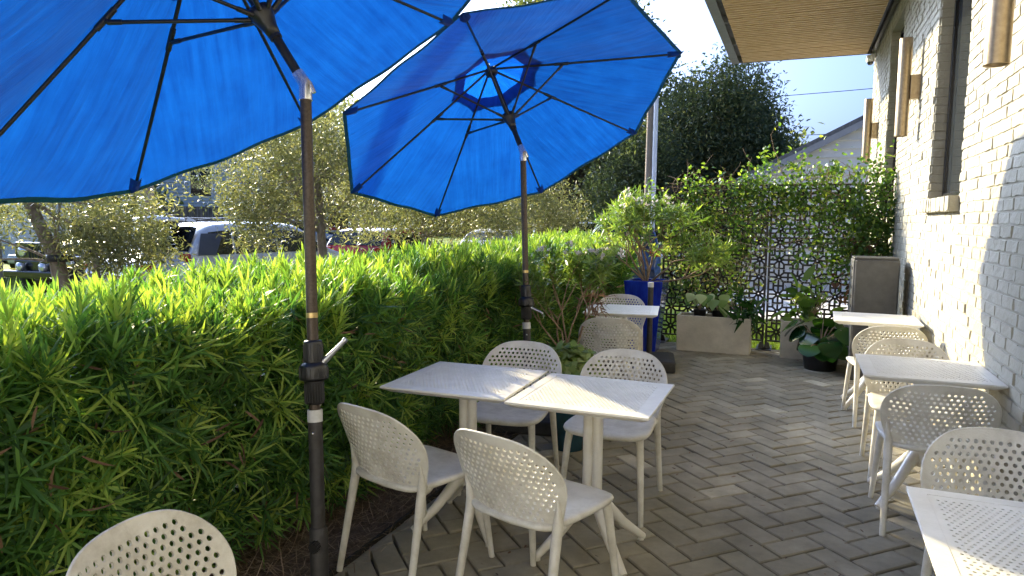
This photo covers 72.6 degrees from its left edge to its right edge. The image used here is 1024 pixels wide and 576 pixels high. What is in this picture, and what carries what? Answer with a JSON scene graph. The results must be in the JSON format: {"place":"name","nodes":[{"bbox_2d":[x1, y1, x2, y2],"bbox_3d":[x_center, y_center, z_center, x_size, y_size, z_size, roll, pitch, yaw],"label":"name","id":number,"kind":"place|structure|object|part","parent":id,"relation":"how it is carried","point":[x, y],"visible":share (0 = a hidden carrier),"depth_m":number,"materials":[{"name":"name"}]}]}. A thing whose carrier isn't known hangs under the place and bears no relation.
{"place":"outdoors","nodes":[
{"label":"outdoors","id":0,"kind":"place"},
{"bbox_2d":[0,243,3,280],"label":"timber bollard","id":1,"kind":"object","parent":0,"point":[1,273],"visible":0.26,"depth_m":18.41,"materials":[{"name":"brown wood"}]},
{"bbox_2d":[161,205,223,222],"bbox_3d":[-12.556,-2.156,27.502,2.249,2.217,0.119,-1,6,-19],"label":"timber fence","id":2,"kind":"object","parent":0,"point":[198,211],"visible":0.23,"depth_m":27.44,"materials":[{"name":"wood"}]},
{"bbox_2d":[49,339,629,575],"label":"planting bed","id":3,"kind":"object","parent":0,"point":[397,516],"depth_m":3.42,"materials":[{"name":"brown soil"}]},
{"bbox_2d":[0,226,639,575],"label":"clipped hedge","id":4,"kind":"object","parent":3,"relation":"on","point":[165,397],"visible":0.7,"depth_m":2.94,"materials":[{"name":"green plant"}]},
{"bbox_2d":[0,233,734,313],"bbox_3d":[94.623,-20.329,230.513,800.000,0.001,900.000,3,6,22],"label":"lawn","id":5,"kind":"structure","parent":0,"point":[6,267],"depth_m":19.61,"materials":[{"name":"green plant"}]},
{"bbox_2d":[0,203,80,267],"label":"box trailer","id":6,"kind":"object","parent":5,"relation":"on","point":[12,252],"visible":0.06,"depth_m":19.41,"materials":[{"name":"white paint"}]},
{"bbox_2d":[3,214,179,292],"bbox_3d":[-9.732,-0.855,16.626,1.860,1.805,3.780,2,6,18],"label":"offroad car","id":7,"kind":"object","parent":5,"relation":"on","point":[29,271],"visible":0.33,"depth_m":15.08,"materials":[{"name":"black paint"}]},
{"bbox_2d":[81,183,183,230],"bbox_3d":[-15.421,-4.319,27.300,4.760,6.500,4.052,-3,7,-30],"label":"shade tree","id":8,"kind":"object","parent":5,"relation":"on","point":[162,198],"visible":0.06,"depth_m":27.22,"materials":[{"name":"green plant"}]},
{"bbox_2d":[81,147,266,228],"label":"house","id":9,"kind":"structure","parent":5,"relation":"on","point":[178,185],"depth_m":33.54,"materials":[{"name":"grey"}]},
{"bbox_2d":[188,167,212,197],"bbox_3d":[-14.971,-5.084,33.535,1.060,1.460,0.075,-2,6,-26],"label":"window","id":10,"kind":"structure","parent":9,"relation":"in","point":[193,190],"depth_m":33.50,"materials":[{"name":"white paint"}]},
{"bbox_2d":[278,219,332,244],"bbox_3d":[-11.144,-2.862,37.405,4.536,1.672,2.190,1,6,2],"label":"parked sedan","id":11,"kind":"object","parent":5,"relation":"on","point":[327,237],"visible":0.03,"depth_m":36.48,"materials":[{"name":"silver metal"}]},
{"bbox_2d":[262,157,388,231],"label":"house","id":12,"kind":"structure","parent":5,"relation":"on","point":[333,228],"depth_m":41.33,"materials":[{"name":"brown brick"}]},
{"bbox_2d":[326,209,349,230],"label":"window","id":13,"kind":"structure","parent":12,"relation":"in","point":[333,228],"depth_m":41.49,"materials":[{"name":"white paint"}]},
{"bbox_2d":[262,93,428,228],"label":"shade tree","id":14,"kind":"object","parent":5,"relation":"on","point":[345,101],"visible":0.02,"depth_m":50.38,"materials":[{"name":"green plant"}]},
{"bbox_2d":[392,209,662,237],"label":"distant woods","id":15,"kind":"object","parent":5,"relation":"on","point":[457,222],"visible":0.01,"depth_m":70.55,"materials":[{"name":"green plant"}]},
{"bbox_2d":[448,177,609,227],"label":"shade tree","id":16,"kind":"object","parent":5,"relation":"on","point":[583,209],"depth_m":47.43,"materials":[{"name":"green plant"}]},
{"bbox_2d":[496,0,717,231],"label":"oak tree","id":17,"kind":"object","parent":5,"relation":"on","point":[580,173],"visible":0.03,"depth_m":28.98,"materials":[{"name":"green plant"}]},
{"bbox_2d":[583,121,823,230],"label":"shade tree","id":18,"kind":"object","parent":5,"relation":"on","point":[804,132],"depth_m":45.44,"materials":[{"name":"green plant"}]},
{"bbox_2d":[623,42,810,269],"bbox_3d":[7.096,-4.633,24.241,7.035,8.201,4.768,3,6,22],"label":"evergreen tree","id":19,"kind":"object","parent":5,"relation":"on","point":[745,117],"visible":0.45,"depth_m":23.39,"materials":[{"name":"green plant"}]},
{"bbox_2d":[371,541,398,575],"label":"patio bed","id":20,"kind":"object","parent":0,"point":[372,561],"depth_m":3.16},
{"bbox_2d":[329,362,613,575],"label":"edging strip","id":21,"kind":"object","parent":20,"relation":"on","point":[381,535],"visible":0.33,"depth_m":3.36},
{"bbox_2d":[665,342,779,351],"bbox_3d":[2.988,0.747,8.271,2.878,0.040,0.100,3,6,22],"label":"patio border","id":22,"kind":"object","parent":20,"relation":"on","point":[751,348],"visible":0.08,"depth_m":8.33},
{"bbox_2d":[660,184,769,350],"bbox_3d":[2.465,-0.275,8.534,1.270,1.951,0.400,3,6,22],"label":"lattice screen","id":23,"kind":"object","parent":22,"relation":"on","point":[663,339],"visible":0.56,"depth_m":8.44,"materials":[{"name":"black metal"}]},
{"bbox_2d":[644,144,802,310],"bbox_3d":[2.558,-0.600,8.460,2.171,2.247,0.617,3,6,22],"label":"climbing vine","id":24,"kind":"object","parent":23,"relation":"attached to","point":[751,188],"visible":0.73,"depth_m":8.34,"materials":[{"name":"green plant"}]},
{"bbox_2d":[672,225,845,270],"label":"fairy lights","id":25,"kind":"object","parent":23,"relation":"attached to","point":[769,267],"visible":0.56,"depth_m":8.16,"materials":[{"name":"plastic"}]},
{"bbox_2d":[762,183,891,350],"bbox_3d":[3.623,-0.219,8.063,1.287,1.951,0.400,3,6,22],"label":"lattice screen","id":26,"kind":"object","parent":22,"relation":"on","point":[767,347],"visible":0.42,"depth_m":8.15,"materials":[{"name":"black metal"}]},
{"bbox_2d":[705,269,836,305],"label":"fairy lights","id":27,"kind":"object","parent":26,"relation":"attached to","point":[764,302],"visible":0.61,"depth_m":8.22,"materials":[{"name":"plastic"}]},
{"bbox_2d":[668,199,883,250],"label":"fairy lights","id":28,"kind":"object","parent":26,"relation":"attached to","point":[773,248],"visible":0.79,"depth_m":8.14,"materials":[{"name":"plastic"}]},
{"bbox_2d":[729,260,847,283],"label":"fairy lights","id":29,"kind":"object","parent":26,"relation":"attached to","point":[783,280],"visible":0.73,"depth_m":8.14,"materials":[{"name":"plastic"}]},
{"bbox_2d":[723,116,897,318],"bbox_3d":[3.656,-0.668,7.965,2.400,2.629,0.710,3,6,22],"label":"climbing vine","id":30,"kind":"object","parent":26,"relation":"attached to","point":[879,228],"visible":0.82,"depth_m":7.86,"materials":[{"name":"green plant"}]},
{"bbox_2d":[829,224,889,311],"bbox_3d":[3.965,0.008,7.836,0.756,1.459,0.329,2,6,12],"label":"climbing vine","id":31,"kind":"object","parent":26,"relation":"attached to","point":[870,247],"visible":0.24,"depth_m":7.84,"materials":[{"name":"green plant"}]},
{"bbox_2d":[705,0,1023,501],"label":"white brick building","id":32,"kind":"structure","parent":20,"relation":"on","point":[957,241],"depth_m":5.33,"materials":[{"name":"grey brick"}]},
{"bbox_2d":[861,98,877,162],"bbox_3d":[5.042,-2.211,9.818,0.188,0.880,0.111,3,6,22],"label":"wall lamp","id":33,"kind":"object","parent":32,"relation":"attached to","point":[870,130],"visible":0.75,"depth_m":9.78,"materials":[{"name":"gold metal"}]},
{"bbox_2d":[866,53,875,64],"bbox_3d":[5.442,-3.463,10.586,0.125,0.165,0.120,3,6,22],"label":"security camera","id":34,"kind":"object","parent":32,"relation":"attached to","point":[870,59],"visible":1,"depth_m":10.55,"materials":[{"name":"white paint"}]},
{"bbox_2d":[878,27,904,211],"bbox_3d":[4.528,-1.993,8.227,0.213,2.264,1.220,3,6,22],"label":"window","id":35,"kind":"structure","parent":32,"relation":"in","point":[902,32],"depth_m":8.73,"materials":[{"name":"black glass"}]},
{"bbox_2d":[894,37,920,136],"bbox_3d":[3.634,-1.837,6.395,0.188,0.880,0.111,3,6,22],"label":"wall lamp","id":36,"kind":"object","parent":32,"relation":"attached to","point":[908,86],"visible":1,"depth_m":6.36,"materials":[{"name":"gold metal"}]},
{"bbox_2d":[918,0,972,212],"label":"window","id":37,"kind":"structure","parent":32,"relation":"in","point":[962,24],"depth_m":5.35,"materials":[{"name":"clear glass"}]},
{"bbox_2d":[982,0,1014,67],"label":"wall lamp","id":38,"kind":"object","parent":32,"relation":"attached to","point":[998,34],"visible":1,"depth_m":3.27,"materials":[{"name":"gold metal"}]},
{"bbox_2d":[268,0,873,205],"label":"sky","id":39,"kind":"structure","parent":0,"point":[691,24],"materials":[{"name":"blue"}]},
{"bbox_2d":[335,343,969,575],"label":"patio paving","id":40,"kind":"structure","parent":0,"point":[721,522],"depth_m":3.81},
{"bbox_2d":[66,509,236,575],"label":"perforated chair","id":41,"kind":"object","parent":40,"relation":"on","point":[106,542],"visible":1,"depth_m":1.75,"materials":[{"name":"plastic"}]},
{"bbox_2d":[307,408,328,575],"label":"umbrella stand","id":42,"kind":"object","parent":40,"relation":"on","point":[318,547],"visible":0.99,"depth_m":2.75,"materials":[{"name":"grey metal"}]},
{"bbox_2d":[0,0,470,409],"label":"patio umbrella","id":43,"kind":"object","parent":42,"relation":"in","point":[102,98],"visible":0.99,"depth_m":3.14,"materials":[{"name":"blue fabric"}]},
{"bbox_2d":[336,402,494,575],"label":"perforated chair","id":44,"kind":"object","parent":40,"relation":"on","point":[419,468],"visible":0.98,"depth_m":2.82,"materials":[{"name":"plastic"}]},
{"bbox_2d":[380,361,547,546],"bbox_3d":[-0.219,0.810,3.462,0.620,0.740,0.620,3,6,21],"label":"square table","id":45,"kind":"object","parent":40,"relation":"on","point":[468,386],"visible":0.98,"depth_m":3.40,"materials":[{"name":"plastic"}]},
{"bbox_2d":[458,341,561,495],"bbox_3d":[-0.001,0.739,4.014,0.500,0.783,0.594,2,6,18],"label":"perforated chair","id":46,"kind":"object","parent":40,"relation":"on","point":[490,413],"visible":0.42,"depth_m":4.12,"materials":[{"name":"plastic"}]},
{"bbox_2d":[492,322,551,435],"bbox_3d":[0.127,0.639,5.111,0.460,0.761,0.460,2,6,11],"label":"umbrella stand","id":47,"kind":"object","parent":40,"relation":"on","point":[543,427],"visible":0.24,"depth_m":4.93,"materials":[{"name":"black metal"}]},
{"bbox_2d":[343,0,681,321],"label":"patio umbrella","id":48,"kind":"object","parent":47,"relation":"in","point":[477,108],"visible":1,"depth_m":5.41,"materials":[{"name":"blue fabric"}]},
{"bbox_2d":[454,428,618,575],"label":"perforated chair","id":49,"kind":"object","parent":40,"relation":"on","point":[554,502],"visible":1,"depth_m":2.50,"materials":[{"name":"plastic"}]},
{"bbox_2d":[508,237,624,345],"bbox_3d":[0.413,0.273,5.571,0.953,1.402,0.894,1,6,6],"label":"oleander planter","id":50,"kind":"object","parent":40,"relation":"on","point":[600,265],"visible":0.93,"depth_m":5.50,"materials":[{"name":"green plant"}]},
{"bbox_2d":[536,340,605,451],"bbox_3d":[0.376,0.701,4.630,0.516,0.736,0.510,-3,7,-32],"label":"potted plant","id":51,"kind":"object","parent":40,"relation":"on","point":[574,357],"visible":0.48,"depth_m":4.54,"materials":[{"name":"green plant"}]},
{"bbox_2d":[504,373,674,575],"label":"square table","id":52,"kind":"object","parent":40,"relation":"on","point":[594,401],"visible":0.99,"depth_m":3.14,"materials":[{"name":"plastic"}]},
{"bbox_2d":[579,317,642,380],"bbox_3d":[0.805,0.586,5.617,0.500,0.783,0.594,2,6,14],"label":"perforated chair","id":53,"kind":"object","parent":40,"relation":"on","point":[609,320],"visible":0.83,"depth_m":5.38,"materials":[{"name":"plastic"}]},
{"bbox_2d":[561,349,667,527],"bbox_3d":[0.553,0.767,3.772,0.500,0.783,0.594,3,6,22],"label":"perforated chair","id":54,"kind":"object","parent":40,"relation":"on","point":[638,433],"visible":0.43,"depth_m":3.81,"materials":[{"name":"plastic"}]},
{"bbox_2d":[593,294,645,369],"bbox_3d":[1.028,0.476,6.735,0.500,0.783,0.594,2,6,14],"label":"perforated chair","id":55,"kind":"object","parent":40,"relation":"on","point":[627,297],"visible":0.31,"depth_m":6.92,"materials":[{"name":"plastic"}]},
{"bbox_2d":[583,304,658,380],"bbox_3d":[0.966,0.553,6.152,0.620,0.740,0.620,2,6,13],"label":"square table","id":56,"kind":"object","parent":40,"relation":"on","point":[624,311],"visible":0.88,"depth_m":6.04,"materials":[{"name":"plastic"}]},
{"bbox_2d":[630,282,675,372],"bbox_3d":[1.419,0.383,7.182,0.520,0.882,0.520,2,6,11],"label":"umbrella stand","id":57,"kind":"object","parent":40,"relation":"on","point":[667,360],"visible":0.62,"depth_m":7.13,"materials":[{"name":"black metal"}]},
{"bbox_2d":[580,184,739,351],"bbox_3d":[1.618,-0.232,8.068,1.935,1.932,1.337,3,6,22],"label":"oleander planter","id":58,"kind":"object","parent":40,"relation":"on","point":[631,210],"visible":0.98,"depth_m":7.87,"materials":[{"name":"ceramic"}]},
{"bbox_2d":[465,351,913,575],"bbox_3d":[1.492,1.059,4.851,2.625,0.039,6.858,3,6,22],"label":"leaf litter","id":59,"kind":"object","parent":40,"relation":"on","point":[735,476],"visible":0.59,"depth_m":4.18,"materials":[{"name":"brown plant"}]},
{"bbox_2d":[676,312,751,354],"bbox_3d":[2.369,0.526,8.178,0.827,0.415,0.320,3,6,22],"label":"concrete trough","id":60,"kind":"object","parent":40,"relation":"on","point":[708,332],"visible":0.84,"depth_m":8.04,"materials":[{"name":"concrete"}]},
{"bbox_2d":[686,293,707,315],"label":"potted plant","id":61,"kind":"object","parent":60,"relation":"on","point":[701,298],"visible":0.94,"depth_m":8.10,"materials":[{"name":"green plant"}]},
{"bbox_2d":[706,294,729,317],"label":"potted plant","id":62,"kind":"object","parent":60,"relation":"on","point":[721,302],"visible":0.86,"depth_m":8.03,"materials":[{"name":"green plant"}]},
{"bbox_2d":[723,287,766,337],"bbox_3d":[2.667,0.280,7.979,0.482,0.633,0.617,3,6,22],"label":"leafy plant","id":63,"kind":"object","parent":60,"relation":"in","point":[747,307],"visible":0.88,"depth_m":7.89,"materials":[{"name":"green plant"}]},
{"bbox_2d":[780,318,847,362],"bbox_3d":[3.383,0.574,7.777,0.735,0.415,0.320,3,6,22],"label":"concrete trough","id":64,"kind":"object","parent":40,"relation":"on","point":[788,349],"visible":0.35,"depth_m":7.74,"materials":[{"name":"concrete"}]},
{"bbox_2d":[769,265,844,321],"bbox_3d":[3.305,0.216,7.755,0.724,0.963,0.431,5,7,39],"label":"leafy plant","id":65,"kind":"object","parent":64,"relation":"in","point":[806,304],"visible":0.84,"depth_m":7.71,"materials":[{"name":"green plant"}]},
{"bbox_2d":[780,319,848,371],"bbox_3d":[3.247,0.588,7.165,0.773,0.504,0.800,0,6,-2],"label":"potted plant","id":66,"kind":"object","parent":40,"relation":"on","point":[823,344],"visible":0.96,"depth_m":7.07,"materials":[{"name":"green plant"}]},
{"bbox_2d":[846,255,899,382],"bbox_3d":[3.460,0.292,6.725,0.396,1.185,0.419,3,6,22],"label":"storage cabinet","id":67,"kind":"object","parent":40,"relation":"on","point":[874,284],"visible":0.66,"depth_m":6.52,"materials":[{"name":"grey plastic"}]},
{"bbox_3d":[3.395,0.015,6.511,0.365,0.543,0.024,3,6,22],"label":"door","id":68,"kind":"part","parent":67,"relation":"part of","materials":[{"name":"grey plastic"}]},
{"bbox_2d":[833,311,923,415],"bbox_3d":[2.954,0.612,5.716,0.620,0.740,0.620,3,6,24],"label":"square table","id":69,"kind":"object","parent":40,"relation":"on","point":[869,320],"visible":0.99,"depth_m":5.65,"materials":[{"name":"plastic"}]},
{"bbox_2d":[841,326,927,427],"bbox_3d":[2.813,0.633,5.296,0.500,0.783,0.594,2,6,16],"label":"perforated chair","id":70,"kind":"object","parent":40,"relation":"on","point":[919,334],"visible":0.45,"depth_m":5.11,"materials":[{"name":"plastic"}]},
{"bbox_2d":[859,338,958,488],"bbox_3d":[2.398,0.737,4.222,0.500,0.783,0.594,3,6,22],"label":"perforated chair","id":71,"kind":"object","parent":40,"relation":"on","point":[874,397],"visible":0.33,"depth_m":4.41,"materials":[{"name":"plastic"}]},
{"bbox_2d":[855,353,1007,509],"bbox_3d":[2.204,0.798,3.778,0.620,0.740,0.620,3,6,22],"label":"square table","id":72,"kind":"object","parent":40,"relation":"on","point":[914,371],"visible":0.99,"depth_m":3.72,"materials":[{"name":"plastic"}]},
{"bbox_2d":[868,384,1001,536],"bbox_3d":[2.087,0.807,3.489,0.500,0.783,0.594,3,6,21],"label":"perforated chair","id":73,"kind":"object","parent":40,"relation":"on","point":[917,436],"visible":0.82,"depth_m":3.29,"materials":[{"name":"plastic"}]},
{"bbox_2d":[906,486,1023,575],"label":"square table","id":74,"kind":"object","parent":40,"relation":"on","point":[967,535],"visible":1,"depth_m":1.77,"materials":[{"name":"plastic"}]},
{"bbox_2d":[920,427,1023,575],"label":"perforated chair","id":75,"kind":"object","parent":40,"relation":"on","point":[996,436],"visible":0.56,"depth_m":2.51,"materials":[{"name":"plastic"}]},
{"bbox_2d":[663,315,779,349],"bbox_3d":[4.949,0.845,9.092,9.600,0.300,2.849,3,6,22],"label":"lawn strip","id":76,"kind":"object","parent":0,"point":[752,341],"depth_m":9.28,"materials":[{"name":"green plant"}]},
{"bbox_2d":[660,196,774,312],"bbox_3d":[2.992,-0.436,10.157,1.662,2.007,1.151,3,6,22],"label":"garden shrub","id":77,"kind":"object","parent":76,"relation":"on","point":[715,281],"visible":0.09,"depth_m":10.03,"materials":[{"name":"green plant"}]},
{"bbox_2d":[663,311,779,349],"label":"short grass","id":78,"kind":"structure","parent":76,"relation":"on","point":[753,343],"depth_m":9.30,"materials":[{"name":"green plant"}]},
{"bbox_2d":[690,274,848,319],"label":"driveway","id":79,"kind":"structure","parent":0,"point":[788,302],"depth_m":15.18,"materials":[{"name":"concrete"}]},
{"bbox_2d":[705,88,872,101],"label":"power line","id":80,"kind":"object","parent":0,"point":[827,92],"visible":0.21,"depth_m":50.98,"materials":[{"name":"black"}]},
{"bbox_2d":[730,115,868,291],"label":"house","id":81,"kind":"structure","parent":0,"point":[846,137],"depth_m":17.64,"materials":[{"name":"white paint"}]},
{"bbox_2d":[833,186,855,209],"bbox_3d":[8.340,-2.252,17.470,0.500,0.580,0.075,3,6,22],"label":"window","id":82,"kind":"structure","parent":81,"relation":"in","point":[838,186],"depth_m":17.46,"materials":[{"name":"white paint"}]},
{"label":"car park","id":83,"kind":"structure","parent":0,"visible":0},
{"bbox_2d":[92,250,100,277],"bbox_3d":[-5.230,0.195,8.869,0.068,1.361,0.131,9,10,55],"label":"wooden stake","id":84,"kind":"object","parent":83,"relation":"on","point":[95,271],"visible":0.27,"depth_m":8.80,"materials":[{"name":"brown wood"}]},
{"bbox_2d":[0,179,204,299],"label":"olive tree","id":85,"kind":"object","parent":83,"relation":"on","point":[106,231],"visible":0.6,"depth_m":8.83,"materials":[{"name":"green plant"}]},
{"bbox_2d":[46,254,72,261],"bbox_3d":[-5.755,-0.383,8.873,0.290,0.090,0.286,-1,6,-18],"label":"tree strap","id":86,"kind":"object","parent":85,"relation":"attached to","point":[49,258],"visible":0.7,"depth_m":8.75,"materials":[{"name":"black plastic"}]},
{"bbox_2d":[83,247,174,288],"bbox_3d":[-6.772,-0.534,15.314,2.190,1.472,4.536,3,6,20],"label":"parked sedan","id":87,"kind":"object","parent":83,"relation":"on","point":[157,265],"visible":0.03,"depth_m":13.29,"materials":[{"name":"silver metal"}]},
{"bbox_2d":[136,185,154,239],"bbox_3d":[-7.372,-3.923,13.831,0.343,8.501,0.340,3,6,22],"label":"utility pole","id":88,"kind":"object","parent":83,"relation":"on","point":[147,191],"visible":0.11,"depth_m":13.93,"materials":[{"name":"wood"}]},
{"bbox_2d":[132,215,184,258],"bbox_3d":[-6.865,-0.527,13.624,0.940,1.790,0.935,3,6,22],"label":"parked car","id":89,"kind":"object","parent":83,"relation":"on","point":[176,234],"visible":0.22,"depth_m":13.39,"materials":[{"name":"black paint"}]},
{"bbox_2d":[173,217,347,281],"bbox_3d":[-5.668,-0.690,15.492,2.190,1.765,4.527,4,7,33],"label":"parked suv","id":90,"kind":"object","parent":83,"relation":"on","point":[203,238],"visible":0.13,"depth_m":13.87,"materials":[{"name":"silver metal"}]},
{"bbox_3d":[-6.747,-0.991,13.804,1.547,0.487,0.259,4,7,33],"label":"rear window","id":91,"kind":"part","parent":90,"relation":"part of","materials":[{"name":"black glass"}]},
{"bbox_3d":[-5.755,-0.901,13.801,0.108,0.473,0.506,4,7,33],"label":"side window","id":92,"kind":"part","parent":90,"relation":"part of","materials":[{"name":"black glass"}]},
{"bbox_3d":[-5.314,-0.968,14.472,0.108,0.476,1.006,4,7,33],"label":"side window","id":93,"kind":"part","parent":90,"relation":"part of","materials":[{"name":"black glass"}]},
{"bbox_3d":[-4.701,-1.034,15.397,0.114,0.503,1.117,4,7,33],"label":"side window","id":94,"kind":"part","parent":90,"relation":"part of","materials":[{"name":"black glass"}]},
{"bbox_2d":[166,91,424,260],"bbox_3d":[-3.308,-1.213,10.726,3.779,3.797,3.354,-5,8,-44],"label":"olive tree","id":95,"kind":"object","parent":83,"relation":"on","point":[279,162],"visible":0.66,"depth_m":10.35,"materials":[{"name":"green plant"}]},
{"bbox_2d":[327,227,438,256],"bbox_3d":[-3.327,-0.941,18.957,2.130,1.615,4.179,2,6,16],"label":"parked hatchback","id":96,"kind":"object","parent":83,"relation":"on","point":[366,247],"visible":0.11,"depth_m":17.20,"materials":[{"name":"red paint"}]},
{"bbox_3d":[-3.833,-1.228,17.170,1.463,0.358,0.239,2,6,16],"label":"rear window","id":97,"kind":"part","parent":96,"relation":"part of","materials":[{"name":"black glass"}]},
{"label":"side window","id":98,"kind":"part","parent":96,"relation":"part of","materials":[{"name":"black glass"}]},
{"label":"side window","id":99,"kind":"part","parent":96,"relation":"part of","materials":[{"name":"black glass"}]},
{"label":"side window","id":100,"kind":"part","parent":96,"relation":"part of","materials":[{"name":"black glass"}]},
{"bbox_2d":[321,164,545,250],"bbox_3d":[-1.634,-1.317,13.695,4.326,3.444,3.779,3,6,22],"label":"olive tree","id":101,"kind":"object","parent":83,"relation":"on","point":[486,222],"visible":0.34,"depth_m":13.63,"materials":[{"name":"green plant"}]},
{"bbox_2d":[461,229,512,244],"bbox_3d":[-0.474,-1.316,23.939,2.190,1.422,4.536,2,6,12],"label":"parked sedan","id":102,"kind":"object","parent":83,"relation":"on","point":[469,234],"visible":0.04,"depth_m":22.53,"materials":[{"name":"white paint"}]},
{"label":"rear window","id":103,"kind":"part","parent":102,"relation":"part of","materials":[{"name":"black glass"}]},
{"bbox_2d":[447,172,594,241],"bbox_3d":[0.053,-1.536,16.337,3.679,3.379,3.545,3,6,22],"label":"olive tree","id":104,"kind":"object","parent":83,"relation":"on","point":[546,211],"visible":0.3,"depth_m":16.21,"materials":[{"name":"green plant"}]},
{"bbox_2d":[580,221,596,233],"bbox_3d":[3.288,-2.289,32.304,2.190,1.765,4.527,0,6,-4],"label":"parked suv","id":105,"kind":"object","parent":83,"relation":"on","point":[589,227],"visible":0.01,"depth_m":31.39,"materials":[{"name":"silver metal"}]},
{"bbox_2d":[591,224,661,278],"bbox_3d":[2.968,-0.947,18.757,2.190,1.765,4.527,1,6,8],"label":"parked suv","id":106,"kind":"object","parent":83,"relation":"on","point":[656,270],"visible":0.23,"depth_m":16.53,"materials":[{"name":"blue paint"}]},
{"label":"rear window","id":107,"kind":"part","parent":106,"relation":"part of","materials":[{"name":"black glass"}]},
{"bbox_2d":[565,103,696,233],"bbox_3d":[3.973,-3.316,23.540,4.438,5.551,3.493,3,6,22],"label":"evergreen tree","id":108,"kind":"object","parent":83,"relation":"on","point":[631,174],"visible":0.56,"depth_m":23.00,"materials":[{"name":"green plant"}]},
{"bbox_2d":[644,96,658,228],"bbox_3d":[3.845,-2.931,19.407,0.226,5.601,0.421,-3,7,-34],"label":"utility pole","id":109,"kind":"object","parent":83,"relation":"on","point":[651,145],"visible":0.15,"depth_m":19.25,"materials":[{"name":"grey metal"}]}
]}

